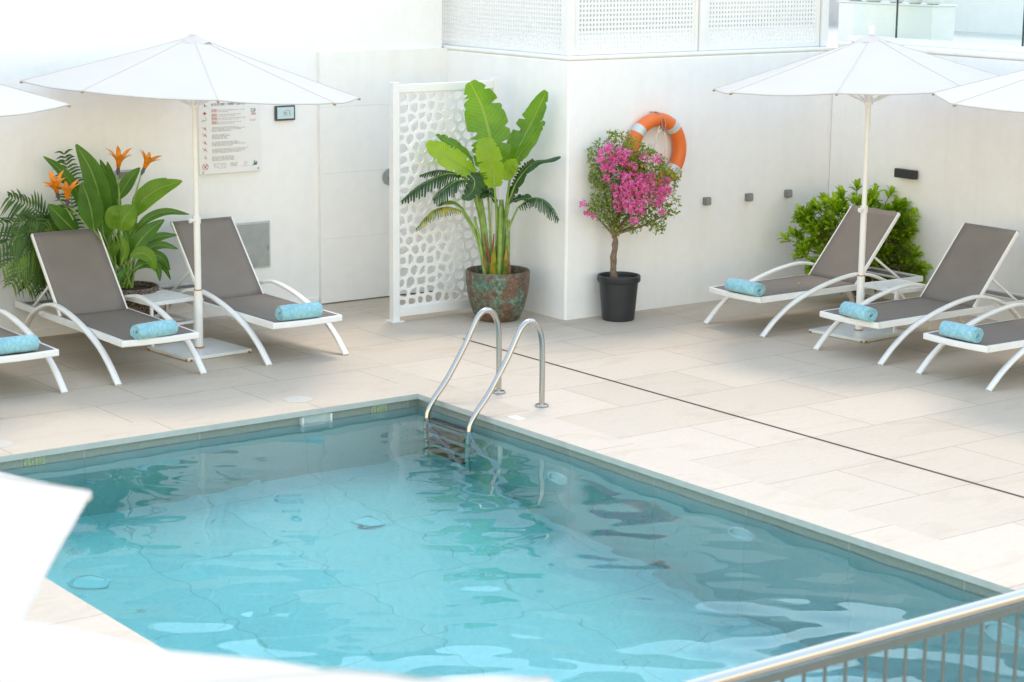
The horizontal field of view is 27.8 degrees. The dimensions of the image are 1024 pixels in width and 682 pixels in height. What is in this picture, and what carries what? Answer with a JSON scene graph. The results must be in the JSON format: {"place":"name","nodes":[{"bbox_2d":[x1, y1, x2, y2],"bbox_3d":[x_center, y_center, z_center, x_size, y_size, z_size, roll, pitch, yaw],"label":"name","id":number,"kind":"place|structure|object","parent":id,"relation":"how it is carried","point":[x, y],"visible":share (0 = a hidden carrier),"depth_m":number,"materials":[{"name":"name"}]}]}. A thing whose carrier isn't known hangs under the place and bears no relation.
{"place":"outdoors","nodes":[
{"label":"outdoors","id":0,"kind":"place"},
{"bbox_2d":[0,399,1022,604],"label":"pool basin","id":1,"kind":"object","parent":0,"point":[882,557],"visible":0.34,"depth_m":13.99,"materials":[{"name":"tile"}]},
{"bbox_2d":[23,456,44,466],"bbox_3d":[-3.213,0.816,13.929,0.154,0.069,0.006,-8,14,-36],"label":"edge marker","id":2,"kind":"object","parent":1,"relation":"attached to","point":[31,460],"visible":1,"depth_m":13.93,"materials":[{"name":"green tile"}]},
{"bbox_2d":[300,412,331,424],"bbox_3d":[-1.440,0.596,15.207,0.258,0.105,0.041,-8,14,-36],"label":"skimmer","id":3,"kind":"object","parent":1,"relation":"attached to","point":[315,418],"visible":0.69,"depth_m":15.22,"materials":[{"name":"white plastic"}]},
{"bbox_2d":[371,404,386,412],"bbox_3d":[-1.000,0.513,15.542,0.139,0.069,0.006,-8,14,-36],"label":"edge marker","id":4,"kind":"object","parent":1,"relation":"attached to","point":[378,409],"visible":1,"depth_m":15.54,"materials":[{"name":"green tile"}]},
{"bbox_2d":[0,405,1023,681],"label":"water","id":5,"kind":"structure","parent":0,"point":[410,541],"depth_m":11.79,"materials":[{"name":"blue liquid"}]},
{"bbox_2d":[0,291,1023,622],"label":"pool deck","id":6,"kind":"structure","parent":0,"point":[946,413],"depth_m":15.93,"materials":[{"name":"tile"}]},
{"bbox_2d":[0,440,13,447],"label":"deck cover","id":7,"kind":"object","parent":6,"relation":"on","point":[5,443],"visible":1,"depth_m":14.07,"materials":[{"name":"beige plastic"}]},
{"bbox_2d":[0,309,67,393],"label":"sun lounger","id":8,"kind":"object","parent":6,"relation":"on","point":[46,352],"visible":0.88,"depth_m":15.62,"materials":[{"name":"white metal"}]},
{"bbox_2d":[0,334,38,354],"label":"rolled towel","id":9,"kind":"object","parent":8,"relation":"on","point":[18,344],"visible":1,"depth_m":15.32,"materials":[{"name":"blue fabric"}]},
{"bbox_2d":[0,84,70,116],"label":"parasol","id":10,"kind":"object","parent":6,"relation":"on","point":[15,101],"visible":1,"depth_m":15.07,"materials":[{"name":"white fabric"}]},
{"bbox_2d":[0,149,85,299],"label":"palm plant","id":11,"kind":"object","parent":6,"relation":"on","point":[32,273],"visible":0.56,"depth_m":17.14,"materials":[{"name":"green plant"}]},
{"bbox_2d":[0,472,91,621],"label":"parasol","id":12,"kind":"object","parent":6,"relation":"on","point":[38,519],"visible":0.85,"depth_m":4.87,"materials":[{"name":"white fabric"}]},
{"bbox_2d":[15,228,206,385],"bbox_3d":[-3.312,-0.331,16.797,0.784,0.962,2.093,-8,14,-35],"label":"sun lounger","id":13,"kind":"object","parent":6,"relation":"on","point":[88,298],"visible":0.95,"depth_m":17.02,"materials":[{"name":"grey fabric"}]},
{"bbox_2d":[130,319,177,339],"bbox_3d":[-2.765,-0.090,15.994,0.352,0.123,0.151,-10,16,-42],"label":"rolled towel","id":14,"kind":"object","parent":13,"relation":"on","point":[153,329],"visible":1,"depth_m":15.93,"materials":[{"name":"blue fabric"}]},
{"bbox_2d":[43,144,188,314],"bbox_3d":[-3.391,-0.841,17.479,1.370,1.679,0.540,-9,15,-40],"label":"bird of paradise","id":15,"kind":"object","parent":6,"relation":"on","point":[99,193],"visible":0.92,"depth_m":17.45,"materials":[{"name":"green plant"}]},
{"bbox_2d":[123,290,194,346],"bbox_3d":[-2.973,-0.182,17.466,0.450,0.400,0.450,-10,15,-42],"label":"side table","id":16,"kind":"object","parent":6,"relation":"on","point":[166,298],"visible":0.41,"depth_m":17.41,"materials":[{"name":"white paint"}]},
{"bbox_2d":[20,25,360,361],"bbox_3d":[-2.580,-1.229,16.909,2.577,2.677,2.577,-8,14,-36],"label":"parasol","id":17,"kind":"object","parent":6,"relation":"on","point":[194,69],"visible":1,"depth_m":16.20,"materials":[{"name":"white fabric"}]},
{"bbox_2d":[0,0,441,336],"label":"plaster wall","id":18,"kind":"structure","parent":6,"relation":"on","point":[279,190],"depth_m":18.21,"materials":[{"name":"white paint"}]},
{"bbox_2d":[114,169,132,178],"bbox_3d":[-3.340,-1.441,17.902,0.190,0.075,0.064,-8,14,-36],"label":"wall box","id":19,"kind":"object","parent":18,"relation":"attached to","point":[122,173],"visible":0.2,"depth_m":17.85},
{"bbox_2d":[197,101,260,174],"bbox_3d":[-2.520,-1.825,18.457,0.620,0.651,0.040,-8,14,-36],"label":"rules sign","id":20,"kind":"object","parent":18,"relation":"attached to","point":[228,137],"visible":0.97,"depth_m":18.44,"materials":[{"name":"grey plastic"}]},
{"bbox_2d":[235,220,270,268],"bbox_3d":[-2.379,-0.864,18.777,0.430,0.430,0.022,-8,14,-36],"label":"access hatch","id":21,"kind":"object","parent":18,"relation":"attached to","point":[255,237],"visible":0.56,"depth_m":18.82,"materials":[{"name":"silver metal"}]},
{"bbox_2d":[236,223,268,266],"bbox_3d":[-2.377,-0.863,18.775,0.395,0.395,0.006,-8,14,-36],"label":"door","id":22,"kind":"structure","parent":21,"relation":"in","point":[255,237],"depth_m":18.81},
{"bbox_2d":[274,105,294,120],"bbox_3d":[-2.058,-2.066,18.762,0.205,0.135,0.034,-8,14,-36],"label":"meter display","id":23,"kind":"object","parent":18,"relation":"attached to","point":[284,112],"visible":1,"depth_m":18.75},
{"bbox_2d":[317,48,447,303],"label":"shower wall panel","id":24,"kind":"structure","parent":18,"relation":"attached to","point":[353,194],"depth_m":19.36,"materials":[{"name":"stone"}]},
{"bbox_2d":[382,169,388,184],"bbox_3d":[-1.145,-1.544,19.492,0.156,0.156,0.058,-8,14,-36],"label":"shower control","id":25,"kind":"object","parent":24,"relation":"attached to","point":[385,176],"visible":0.37,"depth_m":19.48,"materials":[{"name":"silver metal"}]},
{"bbox_2d":[159,216,348,365],"bbox_3d":[-2.269,-0.473,17.549,0.784,0.962,2.093,-8,14,-37],"label":"sun lounger","id":26,"kind":"object","parent":6,"relation":"on","point":[231,283],"visible":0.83,"depth_m":17.77,"materials":[{"name":"grey fabric"}]},
{"bbox_2d":[275,302,322,320],"bbox_3d":[-1.726,-0.241,16.773,0.374,0.129,0.142,-7,14,-34],"label":"rolled towel","id":27,"kind":"object","parent":26,"relation":"on","point":[298,311],"visible":1,"depth_m":16.71,"materials":[{"name":"blue fabric"}]},
{"bbox_2d":[0,620,552,681],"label":"parasol","id":28,"kind":"object","parent":6,"relation":"on","point":[31,652],"visible":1,"depth_m":2.98,"materials":[{"name":"white fabric"}]},
{"bbox_2d":[283,396,311,402],"bbox_3d":[-1.599,0.435,15.466,0.216,0.006,0.216,-8,14,-36],"label":"deck cover","id":29,"kind":"object","parent":6,"relation":"on","point":[296,399],"visible":1,"depth_m":15.45,"materials":[{"name":"beige plastic"}]},
{"bbox_2d":[385,77,499,322],"bbox_3d":[-0.603,-1.279,18.639,1.219,2.132,0.130,-8,14,-36],"label":"shower screen","id":30,"kind":"object","parent":6,"relation":"on","point":[416,307],"visible":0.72,"depth_m":18.50,"materials":[{"name":"white paint"}]},
{"bbox_2d":[400,80,560,321],"bbox_3d":[-0.302,-1.250,18.460,1.398,2.152,0.580,-2,12,-10],"label":"banana plant","id":31,"kind":"object","parent":6,"relation":"on","point":[497,282],"visible":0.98,"depth_m":18.36,"materials":[{"name":"green plant"}]},
{"bbox_2d":[424,307,548,431],"bbox_3d":[-0.206,0.733,15.401,0.760,1.874,0.644,-8,14,-36],"label":"pool ladder","id":32,"kind":"object","parent":6,"relation":"attached to","point":[501,366],"visible":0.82,"depth_m":15.30,"materials":[{"name":"silver metal"}]},
{"bbox_2d":[0,379,1023,649],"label":"pool coping","id":33,"kind":"object","parent":6,"relation":"on","point":[54,605],"visible":0.82,"depth_m":13.61,"materials":[{"name":"stone"}]},
{"bbox_2d":[579,129,682,321],"bbox_3d":[1.055,-1.033,18.488,0.914,1.742,0.620,2,11,7],"label":"flowering tree","id":34,"kind":"object","parent":6,"relation":"on","point":[618,293],"visible":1,"depth_m":18.42,"materials":[{"name":"pink plant"}]},
{"bbox_2d":[442,44,837,319],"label":"terrace wall","id":35,"kind":"structure","parent":6,"relation":"on","point":[766,151],"depth_m":19.21,"materials":[{"name":"white paint"}]},
{"bbox_2d":[442,0,561,54],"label":"lattice screen","id":36,"kind":"object","parent":35,"relation":"on","point":[511,32],"visible":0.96,"depth_m":19.06,"materials":[{"name":"white paint"}]},
{"bbox_2d":[562,0,574,55],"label":"lattice post","id":37,"kind":"object","parent":35,"relation":"on","point":[568,27],"visible":1,"depth_m":18.24,"materials":[{"name":"white paint"}]},
{"bbox_2d":[575,0,698,54],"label":"lattice screen","id":38,"kind":"object","parent":35,"relation":"on","point":[692,32],"visible":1,"depth_m":18.72,"materials":[{"name":"white paint"}]},
{"bbox_2d":[625,111,686,186],"bbox_3d":[1.316,-1.742,18.880,0.693,0.705,0.155,-8,14,-36],"label":"life ring","id":39,"kind":"object","parent":35,"relation":"hanging from","point":[644,125],"visible":0.67,"depth_m":18.86,"materials":[{"name":"plastic"}]},
{"bbox_2d":[698,0,707,50],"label":"lattice post","id":40,"kind":"object","parent":35,"relation":"on","point":[702,25],"visible":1,"depth_m":19.15,"materials":[{"name":"white paint"}]},
{"bbox_2d":[703,197,710,205],"bbox_3d":[1.831,-1.312,19.426,0.074,0.076,0.050,-8,14,-36],"label":"outdoor socket","id":41,"kind":"object","parent":35,"relation":"attached to","point":[706,200],"visible":1,"depth_m":19.40,"materials":[{"name":"grey plastic"}]},
{"bbox_2d":[745,193,752,201],"bbox_3d":[2.262,-1.371,19.740,0.074,0.076,0.050,-8,14,-36],"label":"outdoor socket","id":42,"kind":"object","parent":35,"relation":"attached to","point":[748,196],"visible":1,"depth_m":19.72,"materials":[{"name":"grey plastic"}]},
{"bbox_2d":[706,0,820,50],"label":"lattice screen","id":43,"kind":"object","parent":35,"relation":"on","point":[764,35],"visible":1,"depth_m":19.64,"materials":[{"name":"white paint"}]},
{"bbox_2d":[784,189,792,197],"bbox_3d":[2.677,-1.428,20.043,0.074,0.076,0.050,-8,14,-36],"label":"outdoor socket","id":44,"kind":"object","parent":35,"relation":"attached to","point":[788,193],"visible":1,"depth_m":20.02,"materials":[{"name":"grey plastic"}]},
{"bbox_2d":[819,0,828,45],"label":"lattice post","id":45,"kind":"object","parent":35,"relation":"on","point":[824,22],"visible":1,"depth_m":20.07,"materials":[{"name":"white paint"}]},
{"bbox_2d":[463,338,1023,497],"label":"drain channel","id":46,"kind":"object","parent":6,"relation":"on","point":[767,424],"visible":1,"depth_m":14.76,"materials":[{"name":"grey metal"}]},
{"bbox_2d":[703,205,922,337],"bbox_3d":[2.771,-0.670,18.770,2.093,0.962,0.784,-8,14,-36],"label":"sun lounger","id":47,"kind":"object","parent":6,"relation":"on","point":[834,269],"visible":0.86,"depth_m":18.89,"materials":[{"name":"grey fabric"}]},
{"bbox_2d":[724,278,764,296],"bbox_3d":[2.036,-0.472,18.118,0.150,0.123,0.385,-8,14,-36],"label":"rolled towel","id":48,"kind":"object","parent":47,"relation":"on","point":[742,286],"visible":1,"depth_m":18.04,"materials":[{"name":"blue fabric"}]},
{"bbox_2d":[683,588,1023,681],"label":"railing","id":49,"kind":"object","parent":6,"relation":"on","point":[820,651],"visible":1,"depth_m":7.50,"materials":[{"name":"silver metal"}]},
{"bbox_2d":[777,178,933,295],"bbox_3d":[3.250,-0.953,19.625,1.472,1.163,0.555,2,11,7],"label":"bush","id":50,"kind":"object","parent":6,"relation":"on","point":[821,229],"visible":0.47,"depth_m":19.59,"materials":[{"name":"green plant"}]},
{"bbox_2d":[712,26,999,342],"bbox_3d":[3.058,-1.380,17.926,2.561,2.677,2.561,11,15,42],"label":"parasol","id":51,"kind":"object","parent":6,"relation":"on","point":[869,65],"visible":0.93,"depth_m":17.22,"materials":[{"name":"white fabric"}]},
{"bbox_2d":[864,279,931,331],"bbox_3d":[3.414,-0.305,18.382,0.450,0.400,0.450,-7,13,-32],"label":"side table","id":52,"kind":"object","parent":6,"relation":"on","point":[883,285],"visible":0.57,"depth_m":18.30,"materials":[{"name":"white paint"}]},
{"bbox_2d":[813,223,1023,365],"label":"sun lounger","id":53,"kind":"object","parent":6,"relation":"on","point":[964,273],"visible":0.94,"depth_m":17.79,"materials":[{"name":"grey fabric"}]},
{"bbox_2d":[839,301,877,321],"bbox_3d":[2.841,-0.240,16.999,0.146,0.125,0.352,-5,13,-27],"label":"rolled towel","id":54,"kind":"object","parent":53,"relation":"on","point":[858,311],"visible":1,"depth_m":16.91,"materials":[{"name":"blue fabric"}]},
{"bbox_2d":[829,35,1023,320],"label":"side wall","id":55,"kind":"structure","parent":6,"relation":"on","point":[967,163],"depth_m":19.15,"materials":[{"name":"white paint"}]},
{"bbox_2d":[894,168,917,179],"bbox_3d":[3.715,-1.575,19.496,0.063,0.086,0.260,-8,14,-36],"label":"wall lamp","id":56,"kind":"object","parent":55,"relation":"attached to","point":[905,173],"visible":1,"depth_m":19.46,"materials":[{"name":"black plastic"}]},
{"bbox_2d":[860,0,1023,45],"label":"glass balustrade","id":57,"kind":"object","parent":55,"relation":"on","point":[897,5],"visible":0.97,"depth_m":19.66,"materials":[{"name":"clear"}]},
{"bbox_2d":[915,303,1023,391],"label":"sun lounger","id":58,"kind":"object","parent":6,"relation":"on","point":[1003,335],"visible":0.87,"depth_m":16.38,"materials":[{"name":"white metal"}]},
{"bbox_2d":[939,321,983,342],"bbox_3d":[3.509,-0.072,16.186,0.142,0.129,0.363,-7,14,-34],"label":"rolled towel","id":59,"kind":"object","parent":58,"relation":"on","point":[963,332],"visible":1,"depth_m":16.11,"materials":[{"name":"blue fabric"}]},
{"bbox_2d":[932,70,1023,112],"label":"parasol","id":60,"kind":"object","parent":6,"relation":"on","point":[1005,92],"visible":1,"depth_m":15.59,"materials":[{"name":"white fabric"}]},
{"bbox_2d":[508,415,525,419],"bbox_3d":[0.034,0.555,14.948,0.075,0.006,0.120,-8,14,-36],"label":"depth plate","id":61,"kind":"object","parent":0,"point":[515,417],"visible":1,"depth_m":14.95,"materials":[{"name":"white plastic"}]},
{"bbox_2d":[446,24,1021,49],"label":"terrace floor","id":62,"kind":"structure","parent":0,"point":[989,38],"depth_m":22.92,"materials":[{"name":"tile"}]},
{"bbox_2d":[446,0,811,31],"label":"terrace back wall","id":63,"kind":"structure","parent":62,"relation":"on","point":[646,14],"depth_m":24.92,"materials":[{"name":"grey paint"}]},
{"bbox_2d":[837,0,957,41],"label":"planter box","id":64,"kind":"object","parent":62,"relation":"on","point":[925,21],"visible":0.71,"depth_m":20.21,"materials":[{"name":"white paint"}]},
{"bbox_2d":[888,0,904,2],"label":"white pot","id":65,"kind":"object","parent":64,"relation":"on","point":[895,1],"visible":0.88,"depth_m":20.30,"materials":[{"name":"ceramic"}]},
{"bbox_2d":[907,0,923,3],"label":"white pot","id":66,"kind":"object","parent":64,"relation":"on","point":[915,1],"visible":1,"depth_m":20.10,"materials":[{"name":"ceramic"}]},
{"bbox_2d":[924,0,942,4],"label":"white pot","id":67,"kind":"object","parent":64,"relation":"on","point":[933,2],"visible":1,"depth_m":19.91,"materials":[{"name":"ceramic"}]},
{"bbox_2d":[813,0,1023,34],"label":"terrace end wall","id":68,"kind":"structure","parent":62,"relation":"on","point":[995,16],"depth_m":24.23,"materials":[{"name":"white paint"}]}
]}

